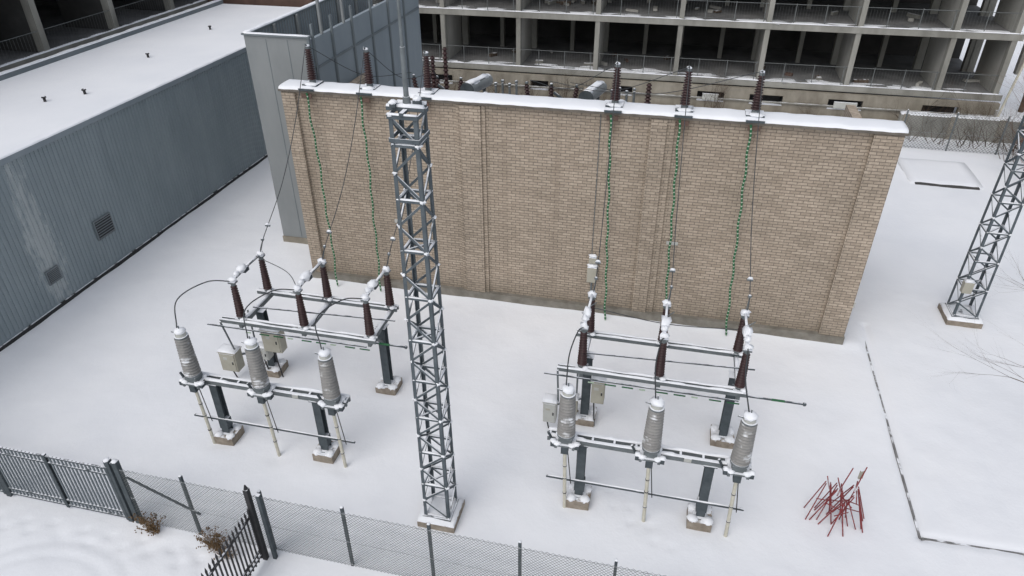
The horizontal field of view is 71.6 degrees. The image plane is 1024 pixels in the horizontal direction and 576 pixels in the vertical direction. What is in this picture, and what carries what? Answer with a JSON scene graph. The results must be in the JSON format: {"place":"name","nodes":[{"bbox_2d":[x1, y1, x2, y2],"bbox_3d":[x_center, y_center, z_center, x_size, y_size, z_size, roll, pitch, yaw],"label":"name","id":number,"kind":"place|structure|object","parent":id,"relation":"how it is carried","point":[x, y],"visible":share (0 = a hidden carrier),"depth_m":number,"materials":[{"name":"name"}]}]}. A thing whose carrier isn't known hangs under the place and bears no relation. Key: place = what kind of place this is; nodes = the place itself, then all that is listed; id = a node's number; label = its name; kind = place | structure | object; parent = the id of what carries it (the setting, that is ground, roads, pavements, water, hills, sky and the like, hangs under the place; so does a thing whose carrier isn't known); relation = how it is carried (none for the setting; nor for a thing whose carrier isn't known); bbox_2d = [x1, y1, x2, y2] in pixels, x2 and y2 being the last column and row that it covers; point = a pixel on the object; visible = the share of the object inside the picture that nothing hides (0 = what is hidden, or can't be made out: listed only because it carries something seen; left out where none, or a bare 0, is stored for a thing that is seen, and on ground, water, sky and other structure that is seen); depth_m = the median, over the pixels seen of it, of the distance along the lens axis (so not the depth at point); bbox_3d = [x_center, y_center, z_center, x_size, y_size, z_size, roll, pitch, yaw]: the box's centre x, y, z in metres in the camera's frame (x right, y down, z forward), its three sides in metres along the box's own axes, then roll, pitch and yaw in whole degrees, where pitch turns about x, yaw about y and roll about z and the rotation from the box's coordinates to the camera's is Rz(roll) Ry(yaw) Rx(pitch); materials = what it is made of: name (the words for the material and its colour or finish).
{"place":"outdoors","nodes":[
{"label":"outdoors","id":0,"kind":"place"},
{"bbox_2d":[208,0,314,6],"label":"brown shed","id":1,"kind":"structure","parent":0,"point":[293,3],"depth_m":41.57,"materials":[{"name":"brown metal"}]},
{"bbox_2d":[241,0,423,243],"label":"clad tower","id":2,"kind":"structure","parent":0,"point":[343,32],"depth_m":26.80,"materials":[{"name":"grey metal"}]},
{"bbox_2d":[0,0,1023,575],"bbox_3d":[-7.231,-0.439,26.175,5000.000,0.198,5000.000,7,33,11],"label":"snowy ground","id":3,"kind":"structure","parent":0,"point":[90,374],"depth_m":19.59,"materials":[{"name":"white snow"}]},
{"bbox_2d":[0,446,142,523],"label":"sliding gate","id":4,"kind":"structure","parent":3,"relation":"on","point":[112,472],"depth_m":16.57,"materials":[{"name":"metal"}]},
{"bbox_2d":[0,0,207,71],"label":"unfinished concrete wing","id":5,"kind":"structure","parent":3,"relation":"on","point":[32,30],"depth_m":35.59,"materials":[{"name":"grey concrete"}]},
{"bbox_2d":[128,511,165,535],"bbox_3d":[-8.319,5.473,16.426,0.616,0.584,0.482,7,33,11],"label":"dry weeds","id":6,"kind":"object","parent":3,"relation":"on","point":[156,529],"visible":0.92,"depth_m":16.39,"materials":[{"name":"brown plant"}]},
{"bbox_2d":[0,0,299,351],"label":"grey warehouse","id":7,"kind":"structure","parent":3,"relation":"on","point":[117,149],"depth_m":27.29,"materials":[{"name":"grey-blue painted corrugated metal"},{"name":"snow"}]},
{"bbox_2d":[194,526,226,552],"bbox_3d":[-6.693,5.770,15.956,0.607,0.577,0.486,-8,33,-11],"label":"dry weeds","id":8,"kind":"object","parent":3,"relation":"on","point":[213,539],"visible":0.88,"depth_m":15.97,"materials":[{"name":"brown plant"}]},
{"bbox_2d":[207,535,237,561],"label":"dry weeds","id":9,"kind":"object","parent":3,"relation":"on","point":[213,548],"visible":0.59,"depth_m":15.84,"materials":[{"name":"brown plant"}]},
{"bbox_2d":[217,343,245,377],"bbox_3d":[-7.837,2.196,20.895,1.397,1.243,0.590,-6,33,-9],"label":"control cabinet","id":10,"kind":"object","parent":3,"relation":"on","point":[231,359],"visible":0.87,"depth_m":20.56,"materials":[{"name":"metal"}]},
{"bbox_2d":[201,484,277,575],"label":"spiked iron gate","id":11,"kind":"structure","parent":3,"relation":"on","point":[257,531],"depth_m":15.05,"materials":[{"name":"black metal"}]},
{"bbox_2d":[258,341,273,368],"bbox_3d":[-7.230,2.109,21.036,0.410,1.231,0.474,7,33,11],"label":"control cabinet","id":12,"kind":"object","parent":3,"relation":"on","point":[267,355],"visible":0.62,"depth_m":20.68,"materials":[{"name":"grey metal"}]},
{"bbox_2d":[182,371,354,463],"bbox_3d":[-6.158,3.435,18.336,4.550,2.482,0.619,7,33,11],"label":"current transformer stand","id":13,"kind":"object","parent":3,"relation":"on","point":[325,450],"visible":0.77,"depth_m":18.15,"materials":[{"name":"grey metal"}]},
{"bbox_2d":[171,325,215,443],"bbox_3d":[-8.033,2.524,18.070,0.800,3.921,0.534,7,33,11],"label":"current transformer","id":14,"kind":"object","parent":13,"relation":"on","point":[193,379],"visible":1,"depth_m":17.57,"materials":[{"name":"ceramic"}]},
{"bbox_2d":[241,335,280,456],"bbox_3d":[-6.198,2.750,17.704,0.789,3.921,0.538,7,33,11],"label":"current transformer","id":15,"kind":"object","parent":13,"relation":"on","point":[262,389],"visible":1,"depth_m":17.20,"materials":[{"name":"grey ceramic"}]},
{"bbox_2d":[314,346,346,467],"bbox_3d":[-4.365,2.974,17.339,0.792,3.921,0.538,7,33,11],"label":"current transformer","id":16,"kind":"object","parent":13,"relation":"on","point":[333,403],"visible":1,"depth_m":16.82,"materials":[{"name":"grey ceramic"}]},
{"bbox_2d":[259,328,286,376],"bbox_3d":[-6.901,1.850,20.760,0.764,1.961,0.543,7,33,11],"label":"control cabinet","id":17,"kind":"object","parent":3,"relation":"on","point":[271,343],"visible":0.66,"depth_m":20.29,"materials":[{"name":"metal"}]},
{"bbox_2d":[207,238,407,395],"bbox_3d":[-5.411,1.176,20.065,5.698,4.430,1.990,7,33,11],"label":"disconnector switch","id":18,"kind":"object","parent":3,"relation":"on","point":[388,383],"visible":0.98,"depth_m":19.62,"materials":[{"name":"metal"}]},
{"bbox_2d":[174,280,229,327],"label":"overhead wire","id":19,"kind":"object","parent":18,"relation":"attached to","point":[188,290],"visible":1,"depth_m":17.94,"materials":[{"name":"metal"}]},
{"bbox_2d":[243,289,293,337],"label":"overhead wire","id":20,"kind":"object","parent":18,"relation":"attached to","point":[253,301],"visible":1,"depth_m":17.52,"materials":[{"name":"metal"}]},
{"bbox_2d":[256,256,294,282],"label":"overhead wire","id":21,"kind":"object","parent":18,"relation":"attached to","point":[277,266],"visible":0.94,"depth_m":19.82,"materials":[{"name":"metal"}]},
{"bbox_2d":[315,298,361,348],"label":"overhead wire","id":22,"kind":"object","parent":18,"relation":"attached to","point":[323,311],"visible":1,"depth_m":17.16,"materials":[{"name":"metal"}]},
{"bbox_2d":[119,469,665,575],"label":"chainlink fence","id":23,"kind":"object","parent":3,"relation":"on","point":[186,493],"visible":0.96,"depth_m":15.23,"materials":[{"name":"metal"}]},
{"bbox_2d":[385,0,464,532],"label":"lattice mast","id":24,"kind":"object","parent":3,"relation":"on","point":[440,512],"visible":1,"depth_m":13.65,"materials":[{"name":"metal"}]},
{"bbox_2d":[440,67,472,89],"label":"bare shrub","id":25,"kind":"object","parent":3,"relation":"on","point":[455,82],"visible":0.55,"depth_m":42.59,"materials":[{"name":"brown plant"}]},
{"bbox_2d":[412,74,517,94],"bbox_3d":[-1.706,-4.639,26.593,3.825,6.595,2.800,7,33,11],"label":"power transformer","id":26,"kind":"object","parent":3,"relation":"on","point":[480,82],"visible":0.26,"depth_m":24.92,"materials":[{"name":"paint"}]},
{"bbox_2d":[481,60,513,93],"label":"bare shrub","id":27,"kind":"object","parent":3,"relation":"on","point":[497,87],"visible":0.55,"depth_m":42.29,"materials":[{"name":"brown plant"}]},
{"bbox_2d":[514,72,542,95],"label":"bare shrub","id":28,"kind":"object","parent":3,"relation":"on","point":[528,87],"visible":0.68,"depth_m":41.98,"materials":[{"name":"brown plant"}]},
{"bbox_2d":[430,47,651,103],"bbox_3d":[0.907,-4.224,24.711,7.860,7.900,1.294,6,33,10],"label":"busbar rack","id":29,"kind":"object","parent":3,"relation":"on","point":[447,86],"visible":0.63,"depth_m":23.11,"materials":[{"name":"ceramic"}]},
{"bbox_2d":[542,393,559,427],"bbox_3d":[1.419,3.320,19.093,1.322,1.218,0.489,-8,33,-12],"label":"control cabinet","id":30,"kind":"object","parent":3,"relation":"on","point":[550,402],"visible":0.94,"depth_m":18.73,"materials":[{"name":"grey metal"}]},
{"bbox_2d":[548,58,584,97],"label":"bare shrub","id":31,"kind":"object","parent":3,"relation":"on","point":[561,84],"visible":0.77,"depth_m":41.66,"materials":[{"name":"brown plant"}]},
{"bbox_2d":[561,73,592,97],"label":"bare shrub","id":32,"kind":"object","parent":3,"relation":"on","point":[572,84],"visible":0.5,"depth_m":41.15,"materials":[{"name":"brown plant"}]},
{"bbox_2d":[312,271,844,344],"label":"plinth","id":33,"kind":"structure","parent":3,"relation":"on","point":[653,316],"depth_m":23.88,"materials":[{"name":"concrete"}]},
{"bbox_2d":[576,393,580,413],"bbox_3d":[1.712,3.262,19.256,0.510,1.137,0.570,7,33,11],"label":"control cabinet","id":34,"kind":"object","parent":3,"relation":"on","point":[577,397],"visible":0.2,"depth_m":18.92,"materials":[{"name":"metal"}]},
{"bbox_2d":[524,81,635,102],"bbox_3d":[2.291,-4.142,25.802,3.834,6.578,2.800,7,33,11],"label":"power transformer","id":35,"kind":"object","parent":3,"relation":"on","point":[589,94],"visible":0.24,"depth_m":24.12,"materials":[{"name":"paint"}]},
{"bbox_2d":[281,73,904,336],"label":"walls","id":36,"kind":"structure","parent":3,"relation":"on","point":[515,190],"depth_m":22.11,"materials":[{"name":"beige brick"}]},
{"bbox_2d":[278,89,908,135],"bbox_3d":[1.666,-5.369,20.892,18.320,0.070,0.900,7,33,11],"label":"coping","id":37,"kind":"object","parent":36,"relation":"on","point":[646,116],"visible":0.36,"depth_m":20.24,"materials":[{"name":"metal"}]},
{"bbox_2d":[298,43,323,97],"bbox_3d":[-6.323,-6.795,22.061,0.507,1.555,0.780,7,33,11],"label":"post insulator","id":38,"kind":"object","parent":37,"relation":"on","point":[312,81],"visible":1,"depth_m":22.12,"materials":[{"name":"ceramic"}]},
{"bbox_2d":[260,45,305,251],"bbox_3d":[-6.699,-4.174,20.911,0.086,4.660,4.915,5,33,8],"label":"overhead wire","id":39,"kind":"object","parent":38,"relation":"hanging from","point":[289,150],"visible":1,"depth_m":21.22,"materials":[{"name":"metal"}]},
{"bbox_2d":[306,93,337,285],"bbox_3d":[-6.306,-3.074,23.789,0.142,6.907,0.390,-9,34,-14],"label":"striped earthing rope","id":40,"kind":"object","parent":38,"relation":"attached to","point":[314,135],"visible":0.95,"depth_m":23.61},
{"bbox_2d":[306,45,411,76],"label":"overhead wire","id":41,"kind":"object","parent":38,"relation":"attached to","point":[354,71],"visible":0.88,"depth_m":23.34,"materials":[{"name":"metal"}]},
{"bbox_2d":[356,47,380,102],"bbox_3d":[-4.447,-6.565,21.688,0.500,1.555,0.780,7,33,11],"label":"post insulator","id":42,"kind":"object","parent":37,"relation":"on","point":[369,84],"visible":1,"depth_m":21.74,"materials":[{"name":"ceramic"}]},
{"bbox_2d":[322,48,364,259],"bbox_3d":[-4.835,-3.946,20.540,0.085,4.660,4.913,5,33,9],"label":"overhead wire","id":43,"kind":"object","parent":42,"relation":"hanging from","point":[349,154],"visible":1,"depth_m":20.86,"materials":[{"name":"metal"}]},
{"bbox_2d":[360,97,381,291],"bbox_3d":[-4.651,-2.867,23.454,0.112,6.906,0.339,7,33,11],"label":"striped earthing rope","id":44,"kind":"object","parent":42,"relation":"attached to","point":[364,132],"visible":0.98,"depth_m":23.32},
{"bbox_2d":[368,51,423,78],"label":"overhead wire","id":45,"kind":"object","parent":42,"relation":"attached to","point":[391,71],"visible":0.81,"depth_m":22.81,"materials":[{"name":"metal"}]},
{"bbox_2d":[418,50,438,106],"bbox_3d":[-2.577,-6.336,21.316,0.520,1.555,0.780,7,33,11],"label":"post insulator","id":46,"kind":"object","parent":37,"relation":"on","point":[428,85],"visible":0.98,"depth_m":21.39,"materials":[{"name":"ceramic"}]},
{"bbox_2d":[386,52,424,266],"bbox_3d":[-2.980,-3.719,20.171,0.085,4.660,4.913,5,33,9],"label":"overhead wire","id":47,"kind":"object","parent":46,"relation":"hanging from","point":[410,160],"visible":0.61,"depth_m":20.45,"materials":[{"name":"metal"}]},
{"bbox_2d":[278,79,908,132],"bbox_3d":[1.666,-5.448,20.841,18.300,0.112,0.920,7,33,11],"label":"snow cap","id":48,"kind":"object","parent":37,"relation":"on","point":[809,120],"visible":0.92,"depth_m":20.43,"materials":[{"name":"white snow"}]},
{"bbox_2d":[604,61,623,120],"bbox_3d":[2.953,-5.659,20.216,0.512,1.555,0.780,7,33,11],"label":"post insulator","id":49,"kind":"object","parent":37,"relation":"on","point":[617,104],"visible":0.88,"depth_m":20.28,"materials":[{"name":"ceramic"}]},
{"bbox_2d":[531,63,616,88],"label":"overhead wire","id":50,"kind":"object","parent":49,"relation":"attached to","point":[577,85],"visible":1,"depth_m":22.06,"materials":[{"name":"metal"}]},
{"bbox_2d":[593,63,617,291],"bbox_3d":[2.545,-3.042,19.072,0.083,4.660,4.911,6,33,9],"label":"overhead wire","id":51,"kind":"object","parent":49,"relation":"hanging from","point":[607,174],"visible":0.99,"depth_m":19.41,"materials":[{"name":"metal"}]},
{"bbox_2d":[604,115,611,319],"bbox_3d":[2.990,-1.948,21.959,0.166,6.908,0.497,-24,39,-32],"label":"striped earthing rope","id":52,"kind":"object","parent":49,"relation":"attached to","point":[607,211],"visible":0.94,"depth_m":21.86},
{"bbox_2d":[674,65,694,125],"bbox_3d":[4.898,-5.421,19.829,0.553,1.555,0.780,7,33,11],"label":"post insulator","id":53,"kind":"object","parent":37,"relation":"on","point":[682,107],"visible":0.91,"depth_m":19.89,"materials":[{"name":"ceramic"}]},
{"bbox_2d":[550,67,688,91],"bbox_3d":[3.092,-6.558,21.845,0.020,1.720,5.784,-23,39,-31],"label":"overhead wire","id":54,"kind":"object","parent":53,"relation":"attached to","point":[625,88],"visible":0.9,"depth_m":21.41,"materials":[{"name":"metal"}]},
{"bbox_2d":[665,120,680,298],"bbox_3d":[4.870,-1.718,21.585,0.166,6.908,0.497,-24,39,-32],"label":"striped earthing rope","id":55,"kind":"object","parent":53,"relation":"attached to","point":[673,206],"visible":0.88,"depth_m":21.24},
{"bbox_2d":[668,67,689,300],"bbox_3d":[4.428,-2.812,18.697,0.080,4.660,4.908,6,33,10],"label":"overhead wire","id":56,"kind":"object","parent":53,"relation":"hanging from","point":[679,182],"visible":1,"depth_m":19.02,"materials":[{"name":"metal"}]},
{"bbox_2d":[745,70,764,130],"bbox_3d":[6.760,-5.193,19.459,0.517,1.555,0.780,7,33,11],"label":"post insulator","id":57,"kind":"object","parent":37,"relation":"on","point":[754,111],"visible":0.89,"depth_m":19.52,"materials":[{"name":"ceramic"}]},
{"bbox_2d":[570,71,762,93],"bbox_3d":[4.372,-6.401,21.591,0.020,1.720,6.789,-28,42,-36],"label":"overhead wire","id":58,"kind":"object","parent":57,"relation":"attached to","point":[675,91],"visible":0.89,"depth_m":21.14,"materials":[{"name":"metal"}]},
{"bbox_2d":[725,125,751,335],"bbox_3d":[6.763,-1.488,21.211,0.168,6.909,0.534,-27,41,-35],"label":"striped earthing rope","id":59,"kind":"object","parent":57,"relation":"attached to","point":[740,212],"visible":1,"depth_m":21.07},
{"bbox_2d":[747,72,762,310],"bbox_3d":[6.292,-2.583,18.326,0.079,4.660,4.907,6,33,10],"label":"overhead wire","id":60,"kind":"object","parent":57,"relation":"hanging from","point":[753,190],"visible":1,"depth_m":18.66,"materials":[{"name":"metal"}]},
{"bbox_2d":[587,117,600,298],"bbox_3d":[2.623,-2.213,22.194,0.390,6.800,0.264,7,33,11],"label":"junction box","id":61,"kind":"object","parent":36,"relation":"attached to","point":[591,270],"visible":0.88,"depth_m":23.05,"materials":[{"name":"paint"}]},
{"bbox_2d":[394,219,855,307],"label":"signs","id":62,"kind":"object","parent":36,"relation":"attached to","point":[667,242],"visible":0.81,"depth_m":22.09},
{"bbox_2d":[590,376,606,425],"bbox_3d":[2.209,3.015,18.992,0.557,1.830,0.522,7,33,11],"label":"control cabinet","id":63,"kind":"object","parent":3,"relation":"on","point":[597,392],"visible":0.75,"depth_m":18.50,"materials":[{"name":"metal"}]},
{"bbox_2d":[546,427,751,532],"bbox_3d":[3.054,4.565,16.506,4.550,2.477,0.620,7,33,11],"label":"current transformer stand","id":64,"kind":"object","parent":3,"relation":"on","point":[698,516],"visible":0.82,"depth_m":16.23,"materials":[{"name":"grey metal"}]},
{"bbox_2d":[547,382,580,507],"bbox_3d":[1.182,3.653,16.236,0.806,3.921,0.537,7,33,11],"label":"current transformer","id":65,"kind":"object","parent":64,"relation":"on","point":[565,439],"visible":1,"depth_m":15.70,"materials":[{"name":"ceramic"}]},
{"bbox_2d":[631,395,665,521],"bbox_3d":[3.020,3.877,15.872,0.800,3.921,0.535,7,33,11],"label":"current transformer","id":66,"kind":"object","parent":64,"relation":"on","point":[649,453],"visible":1,"depth_m":15.34,"materials":[{"name":"grey ceramic"}]},
{"bbox_2d":[718,409,758,536],"bbox_3d":[4.843,4.101,15.508,0.784,3.921,0.537,7,33,11],"label":"current transformer","id":67,"kind":"object","parent":64,"relation":"on","point":[738,464],"visible":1,"depth_m":14.98,"materials":[{"name":"grey ceramic"}]},
{"bbox_2d":[544,277,806,448],"bbox_3d":[4.093,2.339,18.175,6.298,4.430,1.990,7,33,11],"label":"disconnector switch","id":68,"kind":"object","parent":3,"relation":"on","point":[721,434],"visible":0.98,"depth_m":17.71,"materials":[{"name":"metal"}]},
{"bbox_2d":[566,327,583,384],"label":"overhead wire","id":69,"kind":"object","parent":68,"relation":"attached to","point":[569,354],"visible":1,"depth_m":15.76,"materials":[{"name":"metal"}]},
{"bbox_2d":[654,338,664,397],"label":"overhead wire","id":70,"kind":"object","parent":68,"relation":"attached to","point":[656,363],"visible":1,"depth_m":15.46,"materials":[{"name":"metal"}]},
{"bbox_2d":[595,308,737,329],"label":"overhead wire","id":71,"kind":"object","parent":68,"relation":"attached to","point":[670,324],"visible":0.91,"depth_m":18.42,"materials":[{"name":"metal"}]},
{"bbox_2d":[745,349,749,411],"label":"overhead wire","id":72,"kind":"object","parent":68,"relation":"attached to","point":[745,380],"visible":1,"depth_m":14.93,"materials":[{"name":"metal"}]},
{"bbox_2d":[419,0,977,57],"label":"back wall","id":73,"kind":"structure","parent":3,"relation":"on","point":[784,39],"depth_m":46.57,"materials":[{"name":"concrete"}]},
{"bbox_2d":[423,67,999,120],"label":"ground storey","id":74,"kind":"object","parent":3,"relation":"on","point":[833,103],"visible":0.48,"depth_m":40.40,"materials":[{"name":"beige concrete"}]},
{"bbox_2d":[698,52,738,107],"bbox_3d":[11.369,-11.249,39.655,2.432,3.739,4.404,11,34,16],"label":"bare shrub","id":75,"kind":"object","parent":3,"relation":"on","point":[717,90],"visible":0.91,"depth_m":39.64,"materials":[{"name":"brown plant"}]},
{"bbox_2d":[803,467,867,536],"bbox_3d":[7.642,4.813,16.345,1.414,1.608,0.939,-5,33,-7],"label":"red trestle pile","id":76,"kind":"object","parent":3,"relation":"on","point":[842,499],"visible":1,"depth_m":16.39,"materials":[{"name":"paint"}]},
{"bbox_2d":[908,119,932,141],"bbox_3d":[20.805,-8.500,37.045,2.196,1.837,2.302,-20,37,-28],"label":"bare shrub","id":77,"kind":"object","parent":3,"relation":"on","point":[915,134],"visible":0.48,"depth_m":37.15,"materials":[{"name":"brown plant"}]},
{"bbox_2d":[878,76,969,122],"bbox_3d":[21.799,-9.764,37.370,5.221,3.624,4.088,-26,40,-34],"label":"bare shrub","id":78,"kind":"object","parent":3,"relation":"on","point":[928,109],"visible":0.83,"depth_m":37.83,"materials":[{"name":"brown plant"}]},
{"bbox_2d":[908,102,969,144],"bbox_3d":[22.090,-8.615,36.782,2.910,2.306,2.679,20,38,29],"label":"bare shrub","id":79,"kind":"object","parent":3,"relation":"on","point":[937,131],"visible":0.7,"depth_m":37.01,"materials":[{"name":"brown plant"}]},
{"bbox_2d":[898,157,982,189],"bbox_3d":[20.347,-5.503,33.931,3.100,0.206,3.380,7,33,11],"label":"pit cover","id":80,"kind":"object","parent":3,"relation":"on","point":[953,174],"visible":0.97,"depth_m":33.62,"materials":[{"name":"concrete"}]},
{"bbox_2d":[865,342,1023,554],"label":"kerb","id":81,"kind":"structure","parent":3,"relation":"on","point":[907,495],"depth_m":17.47,"materials":[{"name":"concrete"}]},
{"bbox_2d":[898,111,1023,143],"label":"retaining wall","id":82,"kind":"structure","parent":3,"relation":"on","point":[902,115],"depth_m":37.31,"materials":[{"name":"concrete"}]},
{"bbox_2d":[903,109,1023,154],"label":"chainlink fence","id":83,"kind":"object","parent":3,"relation":"on","point":[954,124],"visible":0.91,"depth_m":35.65,"materials":[{"name":"metal"}]},
{"bbox_2d":[941,98,1001,148],"bbox_3d":[23.697,-8.523,36.268,4.072,2.698,3.310,-12,34,-17],"label":"bare shrub","id":84,"kind":"object","parent":3,"relation":"on","point":[967,131],"visible":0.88,"depth_m":36.43,"materials":[{"name":"brown plant"}]},
{"bbox_2d":[922,314,1023,387],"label":"bare tree","id":85,"kind":"object","parent":3,"relation":"on","point":[986,360],"visible":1,"depth_m":18.46,"materials":[{"name":"brown plant"}]},
{"bbox_2d":[938,77,1020,121],"bbox_3d":[24.987,-9.873,37.372,5.811,3.788,4.331,17,36,25],"label":"bare shrub","id":86,"kind":"object","parent":3,"relation":"on","point":[982,104],"visible":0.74,"depth_m":37.21,"materials":[{"name":"brown plant"}]},
{"bbox_2d":[937,115,1023,328],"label":"lattice mast","id":87,"kind":"object","parent":3,"relation":"on","point":[955,313],"visible":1,"depth_m":22.32,"materials":[{"name":"metal"}]},
{"bbox_2d":[944,100,1019,146],"bbox_3d":[24.146,-8.685,36.683,3.759,2.519,3.045,7,33,11],"label":"bare shrub","id":88,"kind":"object","parent":3,"relation":"on","point":[984,127],"visible":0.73,"depth_m":36.72,"materials":[{"name":"brown plant"}]},
{"bbox_2d":[963,239,1023,295],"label":"bare tree","id":89,"kind":"object","parent":3,"relation":"on","point":[1006,274],"visible":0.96,"depth_m":21.52,"materials":[{"name":"brown plant"}]},
{"bbox_2d":[970,9,1023,143],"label":"bare shrub","id":90,"kind":"object","parent":3,"relation":"on","point":[1015,99],"visible":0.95,"depth_m":32.23,"materials":[{"name":"brown plant"}]},
{"bbox_2d":[981,89,1023,152],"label":"bare shrub","id":91,"kind":"object","parent":3,"relation":"on","point":[1008,131],"visible":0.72,"depth_m":36.11,"materials":[{"name":"brown plant"}]},
{"bbox_2d":[988,131,1017,162],"bbox_3d":[24.242,-7.127,34.872,2.110,1.833,1.880,7,33,11],"label":"bare shrub","id":92,"kind":"object","parent":3,"relation":"on","point":[1006,150],"visible":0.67,"depth_m":35.06,"materials":[{"name":"brown plant"}]},
{"bbox_2d":[993,63,1023,116],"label":"leaning pole","id":93,"kind":"object","parent":3,"relation":"on","point":[1004,102],"visible":0.7,"depth_m":36.48,"materials":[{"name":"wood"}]},
{"bbox_2d":[993,67,1023,124],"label":"bare shrub","id":94,"kind":"object","parent":3,"relation":"on","point":[1014,86],"visible":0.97,"depth_m":34.47,"materials":[{"name":"brown plant"}]},
{"bbox_2d":[1005,69,1023,168],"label":"bare shrub","id":95,"kind":"object","parent":3,"relation":"on","point":[1016,130],"visible":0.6,"depth_m":32.37,"materials":[{"name":"brown plant"}]},
{"bbox_2d":[1018,96,1023,112],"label":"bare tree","id":96,"kind":"object","parent":3,"relation":"on","point":[1022,105],"visible":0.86,"depth_m":41.12,"materials":[{"name":"brown plant"}]},
{"bbox_2d":[373,0,1023,100],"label":"floor slabs","id":97,"kind":"structure","parent":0,"point":[733,55],"depth_m":41.78,"materials":[{"name":"concrete"}]},
{"bbox_2d":[375,0,1010,89],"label":"drifted snow and rubble","id":98,"kind":"structure","parent":97,"relation":"on","point":[861,82],"depth_m":40.66,"materials":[{"name":"snow"}]},
{"bbox_2d":[373,0,1022,92],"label":"partition walls","id":99,"kind":"structure","parent":97,"relation":"on","point":[991,57],"depth_m":40.13,"materials":[{"name":"concrete"}]},
{"bbox_2d":[375,0,1022,91],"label":"railings","id":100,"kind":"object","parent":97,"relation":"on","point":[756,62],"visible":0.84,"depth_m":38.84,"materials":[{"name":"metal"}]},
{"bbox_2d":[419,6,1023,94],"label":"snow","id":101,"kind":"structure","parent":97,"relation":"on","point":[733,21],"depth_m":39.29,"materials":[{"name":"white snow"}]},
{"bbox_2d":[432,0,1023,93],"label":"columns","id":102,"kind":"structure","parent":97,"relation":"on","point":[1006,58],"depth_m":39.99,"materials":[{"name":"concrete"}]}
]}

